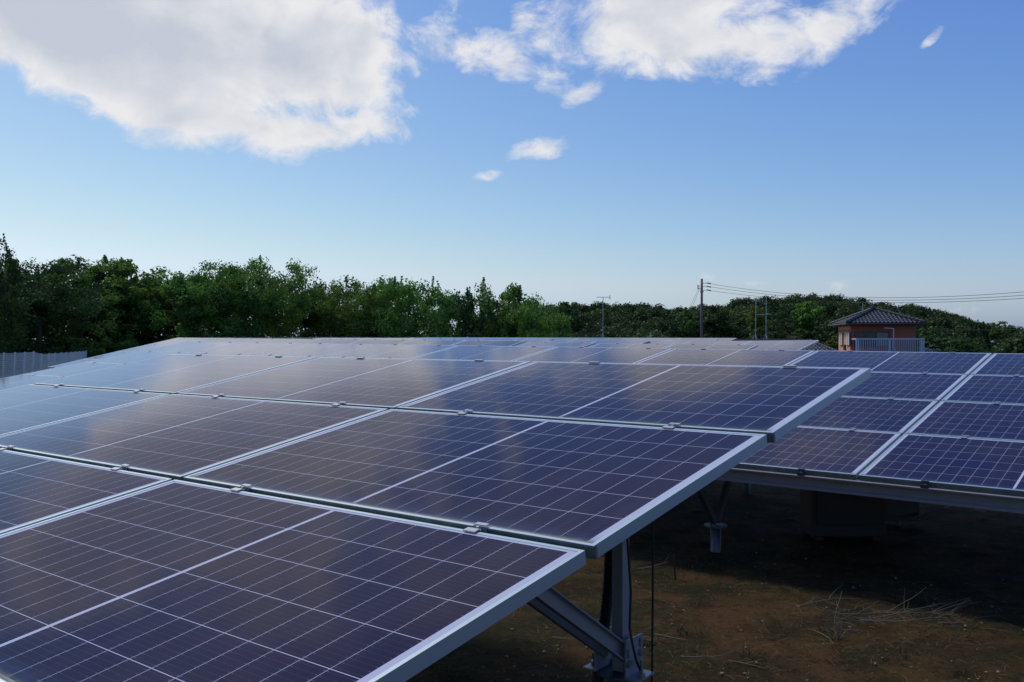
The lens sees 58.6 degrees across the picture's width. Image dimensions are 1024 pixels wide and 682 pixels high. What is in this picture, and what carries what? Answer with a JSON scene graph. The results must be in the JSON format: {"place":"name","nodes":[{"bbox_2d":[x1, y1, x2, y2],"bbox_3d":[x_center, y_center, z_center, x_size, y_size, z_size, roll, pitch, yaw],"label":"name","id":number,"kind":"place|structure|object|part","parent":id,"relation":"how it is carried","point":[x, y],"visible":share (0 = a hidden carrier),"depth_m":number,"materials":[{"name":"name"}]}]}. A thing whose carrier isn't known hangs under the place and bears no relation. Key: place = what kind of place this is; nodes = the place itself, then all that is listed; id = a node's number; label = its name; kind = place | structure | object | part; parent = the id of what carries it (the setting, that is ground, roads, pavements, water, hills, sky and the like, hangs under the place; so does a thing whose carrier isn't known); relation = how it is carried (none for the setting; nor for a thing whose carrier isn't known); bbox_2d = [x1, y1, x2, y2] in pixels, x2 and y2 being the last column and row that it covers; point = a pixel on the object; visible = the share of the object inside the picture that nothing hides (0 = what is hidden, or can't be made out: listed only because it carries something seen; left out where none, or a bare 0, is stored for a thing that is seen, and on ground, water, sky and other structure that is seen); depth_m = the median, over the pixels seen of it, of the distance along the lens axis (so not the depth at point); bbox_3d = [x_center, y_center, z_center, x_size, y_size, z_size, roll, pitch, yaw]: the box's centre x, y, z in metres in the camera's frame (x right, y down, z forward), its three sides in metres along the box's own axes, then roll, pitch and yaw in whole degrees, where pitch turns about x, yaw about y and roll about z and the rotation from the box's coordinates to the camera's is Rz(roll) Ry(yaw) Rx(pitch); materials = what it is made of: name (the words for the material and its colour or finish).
{"place":"outdoors","nodes":[
{"label":"outdoors","id":0,"kind":"place"},
{"bbox_2d":[0,323,1023,681],"bbox_3d":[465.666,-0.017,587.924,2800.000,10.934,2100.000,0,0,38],"label":"ground","id":1,"kind":"structure","parent":0,"point":[918,555],"depth_m":5.40,"materials":[{"name":"soil"}]},
{"bbox_2d":[0,233,27,354],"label":"broadleaf tree","id":2,"kind":"object","parent":1,"relation":"on","point":[14,268],"visible":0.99,"depth_m":38.37,"materials":[{"name":"green plant"}]},
{"bbox_2d":[0,264,54,357],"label":"broadleaf tree","id":3,"kind":"object","parent":1,"relation":"on","point":[14,332],"visible":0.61,"depth_m":40.44,"materials":[{"name":"green plant"}]},
{"bbox_2d":[0,351,86,377],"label":"fence","id":4,"kind":"object","parent":1,"relation":"on","point":[71,356],"visible":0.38,"depth_m":31.44,"materials":[{"name":"metal"}]},
{"bbox_2d":[0,254,118,369],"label":"broadleaf tree","id":5,"kind":"object","parent":1,"relation":"on","point":[43,312],"visible":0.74,"depth_m":45.52,"materials":[{"name":"green plant"}]},
{"bbox_2d":[52,323,111,358],"bbox_3d":[-22.293,0.308,47.310,2.612,2.543,2.868,0,0,-12],"label":"bush","id":6,"kind":"object","parent":1,"relation":"on","point":[85,340],"visible":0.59,"depth_m":47.23,"materials":[{"name":"green plant"}]},
{"bbox_2d":[29,256,147,356],"bbox_3d":[-23.937,-1.550,51.381,6.088,6.772,7.656,0,0,-28],"label":"broadleaf tree","id":7,"kind":"object","parent":1,"relation":"on","point":[113,299],"visible":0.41,"depth_m":50.48,"materials":[{"name":"green plant"}]},
{"bbox_2d":[57,254,172,352],"bbox_3d":[-23.108,-1.633,53.191,7.656,6.987,6.088,0,0,-12],"label":"broadleaf tree","id":8,"kind":"object","parent":1,"relation":"on","point":[126,292],"visible":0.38,"depth_m":52.35,"materials":[{"name":"green plant"}]},
{"bbox_2d":[101,327,138,353],"bbox_3d":[-21.425,0.440,49.987,2.171,2.366,2.263,0,0,38],"label":"bush","id":9,"kind":"object","parent":1,"relation":"on","point":[128,342],"visible":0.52,"depth_m":49.60,"materials":[{"name":"green plant"}]},
{"bbox_2d":[104,274,195,343],"bbox_3d":[-20.858,-1.067,53.989,5.828,5.770,6.300,0,0,3],"label":"broadleaf tree","id":10,"kind":"object","parent":1,"relation":"on","point":[145,331],"visible":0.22,"depth_m":53.15,"materials":[{"name":"green plant"}]},
{"bbox_2d":[131,271,223,340],"bbox_3d":[-18.567,-1.106,52.023,4.807,5.786,4.751,0,0,34],"label":"broadleaf tree","id":11,"kind":"object","parent":1,"relation":"on","point":[183,300],"visible":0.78,"depth_m":51.11,"materials":[{"name":"green plant"}]},
{"bbox_2d":[154,258,292,337],"bbox_3d":[-16.538,-1.492,52.637,7.247,6.632,6.245,0,0,34],"label":"broadleaf tree","id":12,"kind":"object","parent":1,"relation":"on","point":[232,321],"visible":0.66,"depth_m":51.99,"materials":[{"name":"green plant"}]},
{"bbox_2d":[201,325,250,337],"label":"bush","id":13,"kind":"object","parent":1,"relation":"on","point":[224,332],"visible":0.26,"depth_m":50.37,"materials":[{"name":"green plant"}]},
{"bbox_2d":[211,255,330,337],"bbox_3d":[-14.544,-1.624,54.332,6.606,6.935,5.903,0,0,-40],"label":"broadleaf tree","id":14,"kind":"object","parent":1,"relation":"on","point":[294,314],"visible":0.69,"depth_m":53.37,"materials":[{"name":"green plant"}]},
{"bbox_2d":[0,341,554,389],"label":"solar array","id":15,"kind":"object","parent":1,"relation":"on","point":[456,352],"visible":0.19,"depth_m":13.91,"materials":[{"name":"blue glass"}]},
{"bbox_2d":[47,337,524,368],"bbox_3d":[-6.214,0.811,22.317,13.466,1.838,3.962,0,0,38],"label":"solar array","id":16,"kind":"object","parent":1,"relation":"on","point":[350,341],"visible":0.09,"depth_m":23.83,"materials":[{"name":"blue glass"}]},
{"bbox_2d":[0,259,575,368],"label":"tree belt","id":17,"kind":"object","parent":1,"relation":"on","point":[103,277],"visible":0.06,"depth_m":55.96,"materials":[{"name":"green plant"}]},
{"bbox_2d":[275,286,347,337],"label":"broadleaf tree","id":18,"kind":"object","parent":1,"relation":"on","point":[316,321],"visible":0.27,"depth_m":56.57,"materials":[{"name":"green plant"}]},
{"bbox_2d":[289,275,393,337],"bbox_3d":[-10.961,-0.841,57.833,7.078,6.750,6.324,0,0,-9],"label":"broadleaf tree","id":19,"kind":"object","parent":1,"relation":"on","point":[338,327],"visible":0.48,"depth_m":57.11,"materials":[{"name":"green plant"}]},
{"bbox_2d":[339,275,425,336],"bbox_3d":[-8.887,-0.421,58.677,6.013,7.491,6.979,0,0,6],"label":"broadleaf tree","id":20,"kind":"object","parent":1,"relation":"on","point":[374,321],"visible":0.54,"depth_m":58.00,"materials":[{"name":"green plant"}]},
{"bbox_2d":[212,337,553,339],"bbox_3d":[-8.250,0.744,39.095,21.888,1.859,3.978,0,0,38],"label":"solar array","id":21,"kind":"object","parent":1,"relation":"on","point":[423,338],"visible":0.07,"depth_m":37.34,"materials":[{"name":"blue glass"}]},
{"bbox_2d":[377,276,463,336],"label":"broadleaf tree","id":22,"kind":"object","parent":1,"relation":"on","point":[443,302],"visible":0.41,"depth_m":61.43,"materials":[{"name":"green plant"}]},
{"bbox_2d":[0,354,870,681],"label":"solar array","id":23,"kind":"object","parent":1,"relation":"on","point":[220,518],"visible":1,"depth_m":2.73,"materials":[{"name":"blue glass"}]},
{"bbox_2d":[592,549,611,681],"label":"ribbed conduit","id":24,"kind":"object","parent":23,"relation":"attached to","point":[605,614],"visible":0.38,"depth_m":3.37,"materials":[{"name":"black plastic"}]},
{"bbox_2d":[626,538,640,671],"bbox_3d":[0.436,0.937,3.228,0.068,0.486,0.024,0,0,-30],"label":"tied cable","id":25,"kind":"object","parent":23,"relation":"attached to","point":[630,605],"visible":0.93,"depth_m":3.22,"materials":[{"name":"black plastic"}]},
{"bbox_2d":[651,521,653,681],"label":"earth cable","id":26,"kind":"object","parent":23,"relation":"hanging from","point":[652,622],"visible":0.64,"depth_m":3.29,"materials":[{"name":"black plastic"}]},
{"bbox_2d":[416,286,507,337],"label":"broadleaf tree","id":27,"kind":"object","parent":1,"relation":"on","point":[464,317],"visible":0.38,"depth_m":64.83,"materials":[{"name":"green plant"}]},
{"bbox_2d":[453,277,533,337],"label":"broadleaf tree","id":28,"kind":"object","parent":1,"relation":"on","point":[513,292],"visible":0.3,"depth_m":66.38,"materials":[{"name":"green plant"}]},
{"bbox_2d":[306,337,718,339],"bbox_3d":[-2.929,0.753,42.407,25.258,1.938,3.978,0,0,38],"label":"solar array","id":29,"kind":"object","parent":1,"relation":"on","point":[536,338],"visible":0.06,"depth_m":39.98,"materials":[{"name":"blue glass"}]},
{"bbox_2d":[490,291,561,337],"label":"broadleaf tree","id":30,"kind":"object","parent":1,"relation":"on","point":[532,300],"visible":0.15,"depth_m":67.13,"materials":[{"name":"green plant"}]},
{"bbox_2d":[499,301,574,337],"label":"broadleaf tree","id":31,"kind":"object","parent":1,"relation":"on","point":[528,320],"visible":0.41,"depth_m":63.24,"materials":[{"name":"green plant"}]},
{"bbox_2d":[518,342,595,346],"bbox_3d":[-0.176,0.880,17.543,1.669,1.725,3.982,0,0,38],"label":"solar array","id":32,"kind":"object","parent":1,"relation":"on","point":[563,344],"visible":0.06,"depth_m":18.82,"materials":[{"name":"blue glass"}]},
{"bbox_2d":[554,301,580,331],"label":"hill tree","id":33,"kind":"object","parent":1,"relation":"on","point":[569,313],"visible":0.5,"depth_m":174.93,"materials":[{"name":"green plant"}]},
{"bbox_2d":[502,340,649,346],"bbox_3d":[-2.795,0.846,27.120,13.461,1.763,3.978,0,0,38],"label":"solar array","id":34,"kind":"object","parent":1,"relation":"on","point":[620,341],"visible":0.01,"depth_m":25.38,"materials":[{"name":"blue glass"}]},
{"bbox_2d":[426,337,736,340],"bbox_3d":[1.210,1.428,46.783,20.203,3.290,3.978,0,0,38],"label":"solar array","id":35,"kind":"object","parent":1,"relation":"on","point":[725,339],"visible":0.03,"depth_m":51.58,"materials":[{"name":"blue glass"}]},
{"bbox_2d":[597,339,717,340],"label":"solar array","id":36,"kind":"object","parent":1,"relation":"on","point":[675,339],"visible":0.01,"depth_m":30.56,"materials":[{"name":"blue glass"}]},
{"bbox_2d":[591,343,757,349],"bbox_3d":[1.879,0.905,15.889,3.355,1.725,3.982,0,0,38],"label":"solar array","id":37,"kind":"object","parent":1,"relation":"on","point":[691,346],"visible":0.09,"depth_m":17.12,"materials":[{"name":"blue glass"}]},
{"bbox_2d":[673,555,675,579],"bbox_3d":[1.065,1.504,5.962,0.021,0.211,0.012,0,0,38],"label":"marker stake","id":38,"kind":"object","parent":1,"relation":"on","point":[674,568],"visible":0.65,"depth_m":5.96,"materials":[{"name":"black plastic"}]},
{"bbox_2d":[677,307,697,337],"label":"hill tree","id":39,"kind":"object","parent":1,"relation":"on","point":[689,321],"visible":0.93,"depth_m":169.40,"materials":[{"name":"green plant"}]},
{"bbox_2d":[423,562,980,681],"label":"grass tufts","id":40,"kind":"object","parent":1,"relation":"on","point":[646,643],"visible":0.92,"depth_m":4.51,"materials":[{"name":"green plant"}]},
{"bbox_2d":[698,279,710,337],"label":"utility pole","id":41,"kind":"object","parent":1,"relation":"on","point":[701,314],"visible":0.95,"depth_m":99.88,"materials":[{"name":"concrete"}]},
{"bbox_2d":[708,283,1017,297],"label":"power line","id":42,"kind":"object","parent":41,"relation":"attached to","point":[875,297],"visible":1,"depth_m":84.45,"materials":[{"name":"black metal"}]},
{"bbox_2d":[709,290,1023,302],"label":"power line","id":43,"kind":"object","parent":41,"relation":"attached to","point":[880,302],"visible":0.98,"depth_m":84.03,"materials":[{"name":"black metal"}]},
{"bbox_2d":[713,287,1022,299],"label":"power line","id":44,"kind":"object","parent":41,"relation":"attached to","point":[855,299],"visible":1,"depth_m":87.01,"materials":[{"name":"black metal"}]},
{"bbox_2d":[682,651,732,656],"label":"dry branch","id":45,"kind":"object","parent":1,"relation":"on","point":[702,656],"visible":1,"depth_m":4.43,"materials":[{"name":"grey wood"}]},
{"bbox_2d":[693,304,738,337],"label":"hill tree","id":46,"kind":"object","parent":1,"relation":"on","point":[712,326],"visible":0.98,"depth_m":158.46,"materials":[{"name":"green plant"}]},
{"bbox_2d":[645,340,818,349],"bbox_3d":[4.103,0.869,21.721,5.040,1.783,3.978,0,0,38],"label":"solar array","id":47,"kind":"object","parent":1,"relation":"on","point":[784,345],"visible":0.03,"depth_m":22.03,"materials":[{"name":"blue glass"}]},
{"bbox_2d":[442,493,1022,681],"bbox_3d":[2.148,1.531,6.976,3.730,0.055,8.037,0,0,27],"label":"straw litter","id":48,"kind":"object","parent":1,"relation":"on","point":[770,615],"visible":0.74,"depth_m":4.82,"materials":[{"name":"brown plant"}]},
{"bbox_2d":[729,658,767,668],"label":"dry branch","id":49,"kind":"object","parent":1,"relation":"on","point":[746,663],"visible":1,"depth_m":4.37,"materials":[{"name":"wood"}]},
{"bbox_2d":[482,497,1023,681],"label":"gravel specks","id":50,"kind":"object","parent":1,"relation":"on","point":[744,673],"visible":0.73,"depth_m":4.60,"materials":[{"name":"stone"}]},
{"bbox_2d":[744,304,773,337],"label":"hill tree","id":51,"kind":"object","parent":1,"relation":"on","point":[759,321],"visible":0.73,"depth_m":149.42,"materials":[{"name":"green plant"}]},
{"bbox_2d":[753,324,782,338],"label":"hill tree","id":52,"kind":"object","parent":1,"relation":"on","point":[763,331],"visible":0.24,"depth_m":127.57,"materials":[{"name":"green plant"}]},
{"bbox_2d":[514,347,1023,552],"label":"solar array","id":53,"kind":"object","parent":1,"relation":"on","point":[943,428],"visible":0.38,"depth_m":6.47,"materials":[{"name":"blue glass"}]},
{"bbox_2d":[537,292,1023,353],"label":"hill wood","id":54,"kind":"object","parent":1,"relation":"on","point":[637,320],"visible":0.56,"depth_m":180.59,"materials":[{"name":"green plant"}]},
{"bbox_2d":[789,301,825,332],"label":"hill tree","id":55,"kind":"object","parent":1,"relation":"on","point":[806,322],"visible":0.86,"depth_m":187.98,"materials":[{"name":"green plant"}]},
{"bbox_2d":[794,326,828,343],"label":"hill tree","id":56,"kind":"object","parent":1,"relation":"on","point":[804,334],"visible":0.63,"depth_m":127.14,"materials":[{"name":"green plant"}]},
{"bbox_2d":[796,585,855,606],"bbox_3d":[1.848,1.509,5.413,0.415,0.082,0.124,0,0,-13],"label":"dry branch","id":57,"kind":"object","parent":1,"relation":"on","point":[821,600],"visible":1,"depth_m":5.38,"materials":[{"name":"brown wood"}]},
{"bbox_2d":[826,336,838,350],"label":"hill tree","id":58,"kind":"object","parent":1,"relation":"on","point":[834,340],"visible":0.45,"depth_m":89.87,"materials":[{"name":"green plant"}]},
{"bbox_2d":[810,592,854,643],"bbox_3d":[1.633,1.429,4.737,0.229,0.239,0.226,0,0,38],"label":"dead weed","id":59,"kind":"object","parent":1,"relation":"on","point":[835,635],"visible":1,"depth_m":4.73,"materials":[{"name":"plant"}]},
{"bbox_2d":[808,600,863,621],"bbox_3d":[1.771,1.485,5.040,0.323,0.116,0.058,0,0,21],"label":"dry branch","id":60,"kind":"object","parent":1,"relation":"on","point":[838,613],"visible":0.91,"depth_m":5.03,"materials":[{"name":"brown wood"}]},
{"bbox_2d":[800,477,884,539],"bbox_3d":[2.602,1.177,7.178,0.570,0.800,0.335,0,0,0],"label":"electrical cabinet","id":61,"kind":"object","parent":1,"relation":"on","point":[825,514],"visible":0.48,"depth_m":7.03,"materials":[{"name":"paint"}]},
{"bbox_3d":[2.604,1.117,7.028,0.500,0.600,0.034,0,0,0],"label":"door","id":62,"kind":"part","parent":61,"relation":"part of","materials":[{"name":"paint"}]},
{"bbox_2d":[829,305,937,351],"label":"red house","id":63,"kind":"structure","parent":1,"relation":"on","point":[865,330],"depth_m":64.64,"materials":[{"name":"brown"}]},
{"bbox_2d":[839,333,843,344],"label":"window frame","id":64,"kind":"structure","parent":63,"relation":"in","point":[841,335],"depth_m":67.80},
{"bbox_2d":[846,332,850,345],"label":"window frame","id":65,"kind":"structure","parent":63,"relation":"in","point":[848,335],"depth_m":65.31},
{"bbox_2d":[854,331,889,346],"bbox_3d":[25.540,-0.114,64.761,2.399,1.124,0.070,0,0,9],"label":"window frame","id":66,"kind":"structure","parent":63,"relation":"in","point":[858,334],"depth_m":64.76,"materials":[{"name":"grey metal"}]},
{"bbox_2d":[779,597,997,634],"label":"brush litter","id":67,"kind":"object","parent":1,"relation":"on","point":[889,616],"visible":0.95,"depth_m":5.07,"materials":[{"name":"brown plant"}]},
{"bbox_2d":[885,498,919,525],"bbox_3d":[3.262,1.390,7.709,0.300,0.440,0.169,0,0,0],"label":"junction box","id":68,"kind":"object","parent":1,"relation":"on","point":[897,511],"visible":0.41,"depth_m":7.62,"materials":[{"name":"grey plastic"}]},
{"bbox_2d":[909,506,951,519],"bbox_3d":[3.585,1.434,7.684,0.730,0.083,0.055,0,0,-33],"label":"slack cable","id":69,"kind":"object","parent":68,"relation":"attached to","point":[919,515],"visible":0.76,"depth_m":7.62,"materials":[{"name":"black plastic"}]},
{"bbox_2d":[847,588,969,614],"bbox_3d":[2.232,1.465,5.133,0.763,0.160,0.166,0,0,1],"label":"dry branch","id":70,"kind":"object","parent":1,"relation":"on","point":[934,611],"visible":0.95,"depth_m":5.16,"materials":[{"name":"brown wood"}]},
{"bbox_2d":[880,594,942,616],"bbox_3d":[2.243,1.467,5.117,0.374,0.150,0.087,0,0,5],"label":"dry branch","id":71,"kind":"object","parent":1,"relation":"on","point":[907,610],"visible":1,"depth_m":5.11,"materials":[{"name":"brown wood"}]},
{"bbox_2d":[860,598,979,620],"bbox_3d":[2.286,1.495,5.090,0.740,0.096,0.089,0,0,-15],"label":"dry branch","id":72,"kind":"object","parent":1,"relation":"on","point":[917,619],"visible":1,"depth_m":5.06,"materials":[{"name":"brown wood"}]},
{"bbox_2d":[922,337,983,352],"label":"hill tree","id":73,"kind":"object","parent":1,"relation":"on","point":[960,346],"visible":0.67,"depth_m":119.78,"materials":[{"name":"green plant"}]},
{"bbox_2d":[938,617,974,622],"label":"dry branch","id":74,"kind":"object","parent":1,"relation":"on","point":[958,622],"visible":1,"depth_m":4.96,"materials":[{"name":"wood"}]},
{"bbox_2d":[977,321,989,337],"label":"hill tree","id":75,"kind":"object","parent":1,"relation":"on","point":[982,328],"visible":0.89,"depth_m":214.43,"materials":[{"name":"green plant"}]},
{"bbox_2d":[988,321,1010,342],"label":"hill tree","id":76,"kind":"object","parent":1,"relation":"on","point":[996,334],"visible":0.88,"depth_m":214.06,"materials":[{"name":"green plant"}]},
{"bbox_2d":[0,0,1023,341],"label":"sky","id":77,"kind":"structure","parent":0,"point":[586,152],"materials":[{"name":"blue"}]},
{"bbox_2d":[732,339,837,350],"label":"grey house","id":78,"kind":"structure","parent":0,"point":[818,346],"depth_m":58.58,"materials":[{"name":"tile"}]},
{"bbox_2d":[753,310,757,338],"bbox_3d":[16.616,-1.352,61.960,0.588,2.739,0.441,0,0,0],"label":"tv aerial","id":79,"kind":"object","parent":78,"relation":"on","point":[755,336],"visible":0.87,"depth_m":61.99,"materials":[{"name":"metal"}]},
{"bbox_2d":[757,295,770,338],"bbox_3d":[17.134,-1.560,61.960,0.911,3.157,0.441,0,0,0],"label":"tv aerial","id":80,"kind":"object","parent":78,"relation":"on","point":[765,314],"visible":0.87,"depth_m":61.98,"materials":[{"name":"metal"}]}
]}

